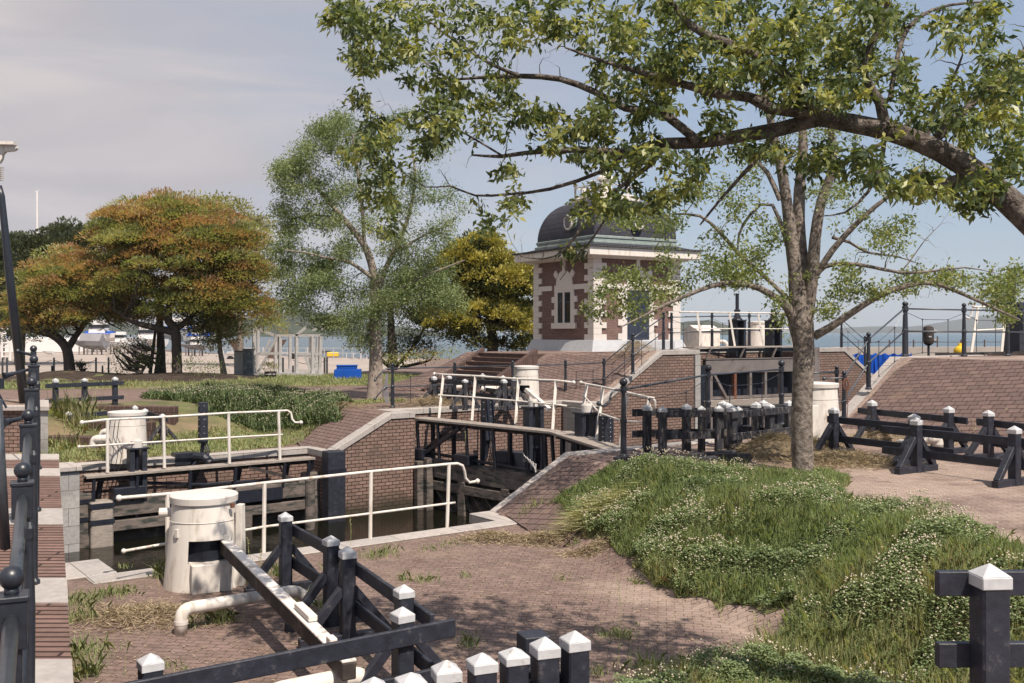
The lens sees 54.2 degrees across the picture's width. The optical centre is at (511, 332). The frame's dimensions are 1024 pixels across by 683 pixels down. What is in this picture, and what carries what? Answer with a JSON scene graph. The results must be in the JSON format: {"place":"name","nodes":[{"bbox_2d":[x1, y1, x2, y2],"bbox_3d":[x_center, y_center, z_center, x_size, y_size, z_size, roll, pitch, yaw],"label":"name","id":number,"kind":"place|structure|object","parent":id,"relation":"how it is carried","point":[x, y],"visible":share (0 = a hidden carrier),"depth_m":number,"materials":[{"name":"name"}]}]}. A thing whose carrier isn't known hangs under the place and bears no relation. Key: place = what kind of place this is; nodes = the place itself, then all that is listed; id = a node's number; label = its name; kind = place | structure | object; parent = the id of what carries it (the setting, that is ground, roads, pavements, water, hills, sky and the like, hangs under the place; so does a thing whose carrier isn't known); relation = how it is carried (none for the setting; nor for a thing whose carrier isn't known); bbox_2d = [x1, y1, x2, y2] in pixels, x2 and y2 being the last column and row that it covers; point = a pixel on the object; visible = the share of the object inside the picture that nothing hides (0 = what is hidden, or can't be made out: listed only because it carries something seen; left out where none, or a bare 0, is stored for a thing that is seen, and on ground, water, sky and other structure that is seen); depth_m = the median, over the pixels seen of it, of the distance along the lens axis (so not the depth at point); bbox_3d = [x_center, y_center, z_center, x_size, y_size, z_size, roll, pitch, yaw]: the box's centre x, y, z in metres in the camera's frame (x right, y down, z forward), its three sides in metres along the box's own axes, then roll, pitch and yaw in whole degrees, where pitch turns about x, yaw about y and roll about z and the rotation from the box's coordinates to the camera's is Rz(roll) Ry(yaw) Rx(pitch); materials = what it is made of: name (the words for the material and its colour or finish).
{"place":"outdoors","nodes":[
{"label":"outdoors","id":0,"kind":"place"},
{"bbox_2d":[0,371,420,389],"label":"lawn","id":1,"kind":"structure","parent":0,"point":[151,386],"depth_m":45.87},
{"bbox_2d":[4,370,265,382],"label":"soil","id":2,"kind":"structure","parent":1,"relation":"on","point":[74,376],"depth_m":48.72,"materials":[{"name":"soil"}]},
{"bbox_2d":[0,241,164,370],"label":"umbrella tree","id":3,"kind":"object","parent":2,"relation":"on","point":[66,295],"visible":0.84,"depth_m":49.90,"materials":[{"name":"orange plant"}]},
{"bbox_2d":[102,330,170,374],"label":"shrub","id":4,"kind":"object","parent":2,"relation":"on","point":[138,359],"visible":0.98,"depth_m":49.88,"materials":[{"name":"green plant"}]},
{"bbox_2d":[69,186,289,373],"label":"umbrella tree","id":5,"kind":"object","parent":2,"relation":"on","point":[142,235],"visible":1,"depth_m":48.75,"materials":[{"name":"green plant"}]},
{"bbox_2d":[163,293,258,373],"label":"tree","id":6,"kind":"object","parent":2,"relation":"on","point":[220,327],"visible":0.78,"depth_m":50.65,"materials":[{"name":"green plant"}]},
{"bbox_2d":[351,249,450,369],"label":"dark bush","id":7,"kind":"object","parent":1,"relation":"on","point":[391,344],"visible":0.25,"depth_m":55.81,"materials":[{"name":"green plant"}]},
{"bbox_2d":[0,348,424,373],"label":"yard pavement","id":8,"kind":"structure","parent":0,"point":[362,364],"depth_m":77.94,"materials":[{"name":"concrete"}]},
{"bbox_2d":[0,190,82,352],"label":"sailboat","id":9,"kind":"object","parent":8,"relation":"on","point":[45,344],"visible":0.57,"depth_m":116.80,"materials":[{"name":"metal"}]},
{"bbox_2d":[0,215,108,364],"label":"dark tree","id":10,"kind":"object","parent":8,"relation":"on","point":[22,244],"visible":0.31,"depth_m":70.58,"materials":[{"name":"green plant"}]},
{"bbox_2d":[75,333,109,354],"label":"boat","id":11,"kind":"object","parent":8,"relation":"on","point":[94,341],"visible":0.91,"depth_m":104.49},
{"bbox_2d":[173,189,298,350],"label":"pale tree","id":12,"kind":"object","parent":8,"relation":"on","point":[259,220],"visible":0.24,"depth_m":67.83,"materials":[{"name":"green plant"}]},
{"bbox_2d":[252,327,324,375],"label":"steel framework","id":13,"kind":"object","parent":8,"relation":"on","point":[314,353],"visible":0.84,"depth_m":53.94,"materials":[{"name":"metal"}]},
{"bbox_2d":[17,396,408,462],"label":"verge","id":14,"kind":"structure","parent":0,"point":[183,424],"depth_m":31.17,"materials":[{"name":"plant"}]},
{"bbox_2d":[45,377,123,408],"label":"trestle fence","id":15,"kind":"object","parent":14,"relation":"on","point":[56,385],"visible":0.85,"depth_m":31.75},
{"bbox_2d":[48,405,177,448],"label":"steps","id":16,"kind":"structure","parent":14,"relation":"on","point":[151,425],"depth_m":31.11,"materials":[{"name":"brick"}]},
{"bbox_2d":[47,387,191,454],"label":"tall pale grass","id":17,"kind":"structure","parent":14,"relation":"on","point":[64,406],"depth_m":29.84,"materials":[{"name":"plant"}]},
{"bbox_2d":[65,508,469,572],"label":"canal water","id":18,"kind":"structure","parent":0,"point":[383,524],"depth_m":25.59,"materials":[{"name":"green liquid"}]},
{"bbox_2d":[59,462,82,552],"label":"stone pier","id":19,"kind":"structure","parent":18,"relation":"in","point":[70,484],"depth_m":23.52,"materials":[{"name":"stone"}]},
{"bbox_2d":[305,479,314,529],"bbox_3d":[-5.313,4.903,26.300,0.260,2.160,0.253,0,0,0],"label":"mooring pile","id":20,"kind":"object","parent":18,"relation":"in","point":[309,499],"visible":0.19,"depth_m":26.19,"materials":[{"name":"grey wood"}]},
{"bbox_2d":[135,309,445,336],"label":"hills","id":21,"kind":"structure","parent":0,"point":[294,329],"depth_m":1299.94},
{"bbox_2d":[297,407,383,448],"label":"brick slope","id":22,"kind":"structure","parent":0,"point":[327,435],"depth_m":29.40,"materials":[{"name":"brick"}]},
{"bbox_2d":[350,352,472,390],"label":"brick slope","id":23,"kind":"structure","parent":0,"point":[424,381],"depth_m":41.06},
{"bbox_2d":[0,347,873,462],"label":"bank","id":24,"kind":"structure","parent":0,"point":[130,395],"depth_m":37.90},
{"bbox_2d":[3,400,48,453],"bbox_3d":[-18.202,3.634,28.100,11.596,3.332,2.600,0,0,0],"label":"bridge abutment","id":25,"kind":"object","parent":24,"relation":"on","point":[14,408],"visible":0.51,"depth_m":26.95,"materials":[{"name":"brick"}]},
{"bbox_2d":[0,185,27,403],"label":"drawbridge strut","id":26,"kind":"object","parent":25,"relation":"on","point":[21,379],"visible":0.81,"depth_m":27.31,"materials":[{"name":"metal"}]},
{"bbox_2d":[104,410,147,495],"bbox_3d":[-9.850,2.998,25.297,1.000,2.012,1.607,0,0,0],"label":"white drum","id":27,"kind":"object","parent":24,"relation":"on","point":[124,431],"visible":0.79,"depth_m":25.18,"materials":[{"name":"paint"}]},
{"bbox_2d":[139,379,354,432],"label":"flower bed","id":28,"kind":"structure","parent":24,"relation":"on","point":[215,399],"depth_m":33.26,"materials":[{"name":"plant"}]},
{"bbox_2d":[256,99,476,398],"bbox_3d":[-5.039,-2.816,35.360,7.907,11.030,4.226,0,0,0],"label":"wispy tree","id":29,"kind":"object","parent":24,"relation":"on","point":[320,271],"visible":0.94,"depth_m":34.96,"materials":[{"name":"green plant"}]},
{"bbox_2d":[374,360,513,407],"bbox_3d":[-2.074,1.649,32.478,5.342,1.398,0.213,0,0,-36],"label":"iron railing","id":30,"kind":"object","parent":24,"relation":"on","point":[454,367],"visible":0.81,"depth_m":31.84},
{"bbox_2d":[419,376,479,409],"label":"trestle fence","id":31,"kind":"object","parent":24,"relation":"on","point":[432,391],"visible":0.8,"depth_m":31.06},
{"bbox_2d":[77,347,872,517],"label":"brick wall","id":32,"kind":"structure","parent":24,"relation":"on","point":[385,440],"depth_m":30.54,"materials":[{"name":"brick"}]},
{"bbox_2d":[171,451,213,465],"bbox_3d":[-8.439,3.320,26.491,1.170,0.359,0.615,0,0,0],"label":"control box","id":33,"kind":"object","parent":32,"relation":"on","point":[187,458],"visible":0.91,"depth_m":26.28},
{"bbox_2d":[191,402,209,465],"bbox_3d":[-8.195,2.691,26.305,0.418,1.708,0.317,0,0,-35],"label":"sluice box","id":34,"kind":"object","parent":33,"relation":"on","point":[202,423],"visible":0.9,"depth_m":26.32,"materials":[{"name":"metal"}]},
{"bbox_2d":[80,456,319,547],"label":"lock gate","id":35,"kind":"structure","parent":32,"relation":"attached to","point":[109,520],"depth_m":25.18,"materials":[{"name":"brown wood"}]},
{"bbox_2d":[124,439,149,517],"bbox_3d":[-9.338,3.704,24.900,0.500,2.090,0.380,0,0,-36],"label":"lifting frame","id":36,"kind":"object","parent":35,"relation":"attached to","point":[137,456],"visible":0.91,"depth_m":24.84,"materials":[{"name":"black metal"}]},
{"bbox_2d":[77,409,302,472],"bbox_3d":[-8.099,2.764,25.664,5.740,1.386,0.296,0,0,-35],"label":"white railing","id":37,"kind":"object","parent":35,"relation":"on","point":[164,440],"visible":1,"depth_m":25.47,"materials":[{"name":"metal"}]},
{"bbox_2d":[321,449,346,522],"bbox_3d":[-4.904,4.975,27.500,0.560,3.450,0.460,0,0,-36],"label":"timber fender","id":38,"kind":"object","parent":32,"relation":"attached to","point":[333,493],"visible":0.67,"depth_m":27.32,"materials":[{"name":"wood"}]},
{"bbox_2d":[415,417,564,515],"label":"lock gate","id":39,"kind":"structure","parent":32,"relation":"attached to","point":[507,473],"depth_m":27.88,"materials":[{"name":"brown wood"}]},
{"bbox_2d":[414,457,432,510],"bbox_3d":[-2.576,4.975,29.175,0.560,2.650,0.277,0,0,10],"label":"guide timber","id":40,"kind":"object","parent":39,"relation":"attached to","point":[423,486],"visible":0.58,"depth_m":29.09,"materials":[{"name":"grey wood"}]},
{"bbox_2d":[478,399,493,463],"bbox_3d":[-0.747,2.902,28.823,0.456,1.990,0.363,0,0,-36],"label":"sluice box","id":41,"kind":"object","parent":39,"relation":"attached to","point":[487,410],"visible":0.62,"depth_m":28.80,"materials":[{"name":"metal"}]},
{"bbox_2d":[433,372,575,428],"bbox_3d":[-0.400,1.903,28.234,0.490,1.388,6.110,0,0,-42],"label":"white railing","id":42,"kind":"object","parent":39,"relation":"on","point":[517,400],"visible":0.97,"depth_m":28.06,"materials":[{"name":"metal"}]},
{"bbox_2d":[521,399,545,469],"bbox_3d":[0.587,3.084,27.300,0.580,2.540,0.380,0,0,-36],"label":"lifting frame","id":43,"kind":"object","parent":39,"relation":"attached to","point":[533,414],"visible":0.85,"depth_m":27.25,"materials":[{"name":"black metal"}]},
{"bbox_2d":[536,312,665,391],"bbox_3d":[3.277,0.800,34.851,4.882,3.096,1.582,0,0,-11],"label":"iron railing","id":44,"kind":"object","parent":32,"relation":"on","point":[603,362],"visible":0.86,"depth_m":34.75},
{"bbox_2d":[683,346,792,428],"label":"steel gate","id":45,"kind":"structure","parent":32,"relation":"attached to","point":[742,394],"depth_m":37.88,"materials":[{"name":"black metal"}]},
{"bbox_2d":[728,293,746,357],"bbox_3d":[8.716,-0.005,38.703,0.520,3.010,0.578,0,0,-36],"label":"gate housing","id":46,"kind":"object","parent":45,"relation":"on","point":[738,321],"visible":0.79,"depth_m":38.61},
{"bbox_2d":[764,310,781,357],"bbox_3d":[10.377,0.295,39.695,0.520,2.410,0.578,0,0,-36],"label":"gate housing","id":47,"kind":"object","parent":45,"relation":"on","point":[773,338],"visible":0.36,"depth_m":39.60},
{"bbox_2d":[419,228,534,351],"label":"yellow tree","id":48,"kind":"object","parent":24,"relation":"on","point":[496,278],"visible":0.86,"depth_m":52.07,"materials":[{"name":"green plant"}]},
{"bbox_2d":[438,376,518,410],"bbox_3d":[-1.175,1.907,31.975,1.040,0.985,4.024,0,0,-33],"label":"trestle fence","id":49,"kind":"object","parent":24,"relation":"on","point":[503,393],"visible":0.6,"depth_m":30.94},
{"bbox_2d":[421,348,544,393],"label":"brick steps","id":50,"kind":"structure","parent":24,"relation":"on","point":[533,356],"depth_m":39.09,"materials":[{"name":"brick"}]},
{"bbox_2d":[514,365,550,410],"bbox_3d":[0.823,1.862,33.991,1.862,1.479,0.939,0,0,42],"label":"white drum","id":51,"kind":"object","parent":24,"relation":"on","point":[528,389],"visible":0.81,"depth_m":33.91,"materials":[{"name":"paint"}]},
{"bbox_2d":[512,146,703,351],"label":"brick tower","id":52,"kind":"structure","parent":24,"relation":"on","point":[559,323],"depth_m":43.44,"materials":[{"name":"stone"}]},
{"bbox_2d":[682,325,719,348],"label":"equipment hut","id":53,"kind":"object","parent":24,"relation":"on","point":[693,339],"visible":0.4,"depth_m":44.62,"materials":[{"name":"white paint"}]},
{"bbox_2d":[669,312,760,349],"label":"iron railing","id":54,"kind":"object","parent":24,"relation":"on","point":[712,316],"visible":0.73,"depth_m":38.44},
{"bbox_2d":[0,0,1023,332],"label":"sky","id":55,"kind":"structure","parent":0,"point":[102,101],"materials":[{"name":"grey"}]},
{"bbox_2d":[26,333,1001,358],"bbox_3d":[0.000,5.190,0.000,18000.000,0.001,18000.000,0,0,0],"label":"sea","id":56,"kind":"structure","parent":0,"point":[827,340],"depth_m":519.03,"materials":[{"name":"blue liquid"}]},
{"bbox_2d":[843,336,1000,355],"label":"breakwater","id":57,"kind":"object","parent":56,"relation":"in","point":[889,350],"visible":0.48,"depth_m":218.03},
{"bbox_2d":[67,356,1023,682],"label":"bank","id":58,"kind":"structure","parent":0,"point":[595,600],"depth_m":12.22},
{"bbox_2d":[0,454,72,682],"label":"brick ramp","id":59,"kind":"structure","parent":58,"relation":"on","point":[53,661],"depth_m":7.26,"materials":[{"name":"brick"}]},
{"bbox_2d":[0,399,10,549],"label":"handrail pole","id":60,"kind":"object","parent":59,"relation":"on","point":[5,543],"visible":1,"depth_m":7.94,"materials":[{"name":"metal"}]},
{"bbox_2d":[0,345,41,682],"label":"ball railing","id":61,"kind":"object","parent":59,"relation":"on","point":[19,579],"visible":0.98,"depth_m":5.29,"materials":[{"name":"metal"}]},
{"bbox_2d":[65,559,115,580],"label":"stone slab","id":62,"kind":"structure","parent":58,"relation":"on","point":[76,570],"depth_m":13.80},
{"bbox_2d":[69,596,273,644],"bbox_3d":[-4.149,3.256,11.575,3.063,0.240,2.131,0,0,0],"label":"straw spread","id":63,"kind":"object","parent":58,"relation":"on","point":[148,614],"visible":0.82,"depth_m":11.45,"materials":[{"name":"plant"}]},
{"bbox_2d":[159,489,245,594],"bbox_3d":[-4.026,2.696,13.123,1.018,1.208,1.091,0,0,-41],"label":"white drum","id":64,"kind":"object","parent":58,"relation":"on","point":[203,522],"visible":0.95,"depth_m":12.78,"materials":[{"name":"paint"}]},
{"bbox_2d":[220,534,355,680],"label":"push beam","id":65,"kind":"structure","parent":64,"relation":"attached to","point":[300,618],"depth_m":10.20,"materials":[{"name":"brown wood"}]},
{"bbox_2d":[174,585,314,635],"bbox_3d":[-3.026,3.201,11.551,1.853,0.470,0.170,0,0,-45],"label":"white pipe","id":66,"kind":"object","parent":58,"relation":"on","point":[184,611],"visible":0.77,"depth_m":11.21,"materials":[{"name":"metal"}]},
{"bbox_2d":[123,607,455,682],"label":"trestle fence","id":67,"kind":"object","parent":58,"relation":"on","point":[402,637],"visible":0.91,"depth_m":7.78,"materials":[{"name":"wood"}]},
{"bbox_2d":[116,462,479,561],"bbox_3d":[-2.994,2.854,15.253,6.254,1.493,0.506,0,0,-43],"label":"white railing","id":68,"kind":"object","parent":58,"relation":"on","point":[264,526],"visible":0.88,"depth_m":15.36,"materials":[{"name":"metal"}]},
{"bbox_2d":[244,512,362,633],"bbox_3d":[-2.355,2.815,11.810,1.040,1.070,2.260,0,0,-30],"label":"trestle fence","id":69,"kind":"object","parent":58,"relation":"on","point":[326,580],"visible":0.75,"depth_m":12.23,"materials":[{"name":"wood"}]},
{"bbox_2d":[275,667,364,682],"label":"white pipe","id":70,"kind":"object","parent":58,"relation":"on","point":[331,676],"visible":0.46,"depth_m":8.65,"materials":[{"name":"metal"}]},
{"bbox_2d":[298,546,441,682],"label":"trestle fence","id":71,"kind":"object","parent":58,"relation":"on","point":[346,593],"visible":0.71,"depth_m":10.41,"materials":[{"name":"wood"}]},
{"bbox_2d":[68,496,709,681],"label":"paving weeds","id":72,"kind":"object","parent":58,"relation":"on","point":[89,669],"visible":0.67,"depth_m":11.26,"materials":[{"name":"green plant"}]},
{"bbox_2d":[76,475,824,682],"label":"leaf litter","id":73,"kind":"object","parent":58,"relation":"on","point":[463,609],"visible":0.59,"depth_m":11.74,"materials":[{"name":"plant"}]},
{"bbox_2d":[361,629,590,682],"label":"close post fence","id":74,"kind":"object","parent":58,"relation":"on","point":[535,655],"visible":1,"depth_m":7.07,"materials":[{"name":"wood"}]},
{"bbox_2d":[436,527,540,545],"bbox_3d":[-0.213,3.223,15.964,2.028,0.296,1.130,0,0,0],"label":"straw spread","id":75,"kind":"object","parent":58,"relation":"on","point":[488,534],"visible":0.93,"depth_m":15.83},
{"bbox_2d":[476,522,585,548],"bbox_3d":[0.484,3.090,15.740,2.278,0.571,1.198,0,0,0],"label":"straw spread","id":76,"kind":"object","parent":58,"relation":"on","point":[552,536],"visible":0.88,"depth_m":15.62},
{"bbox_2d":[85,355,986,584],"bbox_3d":[5.315,3.763,21.893,46.000,6.275,1.370,0,0,-36],"label":"stone coping","id":77,"kind":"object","parent":58,"relation":"on","point":[491,518],"depth_m":17.15,"materials":[{"name":"stone"}]},
{"bbox_2d":[549,431,618,461],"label":"lock gate","id":78,"kind":"structure","parent":77,"relation":"attached to","point":[588,442],"depth_m":24.00,"materials":[{"name":"brown wood"}]},
{"bbox_2d":[572,403,601,450],"bbox_3d":[1.830,2.633,24.400,0.630,1.790,0.380,0,0,-36],"label":"lifting frame","id":79,"kind":"object","parent":78,"relation":"attached to","point":[586,420],"visible":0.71,"depth_m":24.29,"materials":[{"name":"black metal"}]},
{"bbox_2d":[579,381,655,446],"bbox_3d":[2.226,1.930,23.405,0.577,1.342,5.747,0,0,-11],"label":"white railing","id":80,"kind":"object","parent":78,"relation":"on","point":[599,410],"visible":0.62,"depth_m":23.64,"materials":[{"name":"metal"}]},
{"bbox_2d":[822,301,907,416],"bbox_3d":[8.854,0.772,24.861,3.331,3.156,0.254,0,0,-35],"label":"iron railing","id":81,"kind":"object","parent":77,"relation":"on","point":[843,401],"visible":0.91,"depth_m":24.76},
{"bbox_2d":[541,525,625,559],"bbox_3d":[1.216,3.032,14.870,1.793,0.648,0.899,0,0,9],"label":"straw spread","id":82,"kind":"object","parent":58,"relation":"on","point":[593,545],"visible":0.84,"depth_m":14.79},
{"bbox_2d":[531,479,640,539],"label":"flattened grass","id":83,"kind":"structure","parent":58,"relation":"on","point":[573,513],"depth_m":15.71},
{"bbox_2d":[632,404,691,452],"bbox_3d":[3.005,1.900,19.724,1.318,1.000,0.199,0,0,-19],"label":"trestle fence","id":84,"kind":"object","parent":58,"relation":"on","point":[646,412],"visible":0.81,"depth_m":19.60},
{"bbox_2d":[315,0,1023,279],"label":"broadleaf tree","id":85,"kind":"object","parent":58,"relation":"on","point":[668,69],"visible":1,"depth_m":7.82,"materials":[{"name":"green plant"}]},
{"bbox_2d":[656,405,723,455],"bbox_3d":[3.449,1.902,19.265,1.339,0.996,0.200,0,0,-7],"label":"trestle fence","id":86,"kind":"object","parent":58,"relation":"on","point":[663,414],"visible":0.91,"depth_m":19.25,"materials":[{"name":"wood"}]},
{"bbox_2d":[596,360,784,455],"bbox_3d":[3.865,1.484,20.733,6.318,1.731,0.323,0,0,-44],"label":"iron railing","id":87,"kind":"object","parent":58,"relation":"on","point":[623,382],"visible":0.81,"depth_m":20.66,"materials":[{"name":"metal"}]},
{"bbox_2d":[691,406,748,451],"bbox_3d":[4.109,1.924,19.761,1.115,0.951,0.201,0,0,11],"label":"trestle fence","id":88,"kind":"object","parent":58,"relation":"on","point":[701,428],"visible":0.46,"depth_m":19.74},
{"bbox_2d":[727,403,790,449],"bbox_3d":[4.924,1.899,19.774,2.138,1.003,0.201,0,0,-42],"label":"trestle fence","id":89,"kind":"object","parent":58,"relation":"on","point":[769,411],"visible":0.81,"depth_m":19.41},
{"bbox_2d":[737,438,791,460],"bbox_3d":[4.985,2.225,19.028,1.700,0.450,1.700,0,0,0],"label":"straw base","id":90,"kind":"object","parent":58,"relation":"on","point":[778,449],"visible":0.52,"depth_m":18.54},
{"bbox_2d":[709,464,853,487],"bbox_3d":[4.281,2.254,15.814,2.328,0.193,2.489,0,0,0],"label":"grass patch","id":91,"kind":"object","parent":58,"relation":"on","point":[841,478],"visible":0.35,"depth_m":15.79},
{"bbox_2d":[552,454,1023,682],"bbox_3d":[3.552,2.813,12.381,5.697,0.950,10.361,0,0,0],"label":"flowers","id":92,"kind":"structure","parent":58,"relation":"on","point":[766,609],"depth_m":11.31,"materials":[{"name":"plant"}]},
{"bbox_2d":[555,446,1023,682],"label":"clover","id":93,"kind":"object","parent":92,"relation":"on","point":[716,654],"depth_m":11.17,"materials":[{"name":"plant"}]},
{"bbox_2d":[578,0,1023,471],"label":"broadleaf tree","id":94,"kind":"object","parent":58,"relation":"on","point":[806,268],"visible":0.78,"depth_m":16.62,"materials":[{"name":"green plant"}]},
{"bbox_2d":[813,381,839,436],"bbox_3d":[6.588,1.706,21.600,1.000,1.288,1.000,0,0,0],"label":"white drum","id":95,"kind":"object","parent":58,"relation":"on","point":[825,396],"visible":0.44,"depth_m":21.18,"materials":[{"name":"paint"}]},
{"bbox_2d":[753,447,966,473],"bbox_3d":[5.808,2.271,18.006,4.219,0.417,3.362,0,0,-22],"label":"straw spread","id":96,"kind":"object","parent":58,"relation":"on","point":[841,455],"visible":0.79,"depth_m":17.74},
{"bbox_2d":[813,407,954,467],"bbox_3d":[6.770,1.913,18.239,1.040,0.974,2.840,0,0,-29],"label":"trestle fence","id":97,"kind":"object","parent":58,"relation":"on","point":[834,434],"visible":0.6,"depth_m":18.77,"materials":[{"name":"wood"}]},
{"bbox_2d":[853,400,968,453],"bbox_3d":[8.016,1.910,20.355,1.040,0.980,2.833,0,0,-25],"label":"trestle fence","id":98,"kind":"object","parent":58,"relation":"on","point":[947,418],"visible":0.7,"depth_m":20.11,"materials":[{"name":"wood"}]},
{"bbox_2d":[882,417,1023,488],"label":"trestle fence","id":99,"kind":"object","parent":58,"relation":"on","point":[916,450],"visible":0.91,"depth_m":16.31,"materials":[{"name":"wood"}]},
{"bbox_2d":[906,302,1023,356],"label":"iron railing","id":100,"kind":"object","parent":58,"relation":"on","point":[963,310],"visible":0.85,"depth_m":26.57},
{"bbox_2d":[935,563,1023,682],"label":"rail fence","id":101,"kind":"object","parent":58,"relation":"on","point":[989,651],"visible":1,"depth_m":4.87,"materials":[{"name":"wood"}]},
{"bbox_2d":[964,410,1023,458],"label":"trestle fence","id":102,"kind":"object","parent":58,"relation":"on","point":[988,423],"visible":0.59,"depth_m":18.50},
{"bbox_2d":[1002,268,1023,351],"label":"tall housing","id":103,"kind":"object","parent":58,"relation":"on","point":[1014,341],"visible":0.3,"depth_m":28.74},
{"bbox_2d":[503,455,633,547],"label":"brick slope","id":104,"kind":"structure","parent":0,"point":[567,475],"depth_m":17.76,"materials":[{"name":"brick"}]},
{"bbox_2d":[507,350,653,400],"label":"brick slope","id":105,"kind":"structure","parent":0,"point":[575,391],"depth_m":36.02,"materials":[{"name":"brick"}]},
{"bbox_2d":[685,448,848,469],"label":"dry ground","id":106,"kind":"structure","parent":0,"point":[768,462],"depth_m":17.86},
{"bbox_2d":[681,431,831,461],"bbox_3d":[4.979,2.156,19.107,3.818,0.665,2.370,0,0,0],"label":"straw heap","id":107,"kind":"object","parent":106,"relation":"on","point":[774,436],"visible":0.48,"depth_m":18.94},
{"bbox_2d":[789,315,1001,332],"bbox_3d":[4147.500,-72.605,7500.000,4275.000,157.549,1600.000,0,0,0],"label":"hills","id":108,"kind":"structure","parent":0,"point":[953,325],"depth_m":7071.81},
{"bbox_2d":[841,358,1023,437],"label":"brick slope","id":109,"kind":"structure","parent":0,"point":[972,390],"depth_m":23.08,"materials":[{"name":"brick"}]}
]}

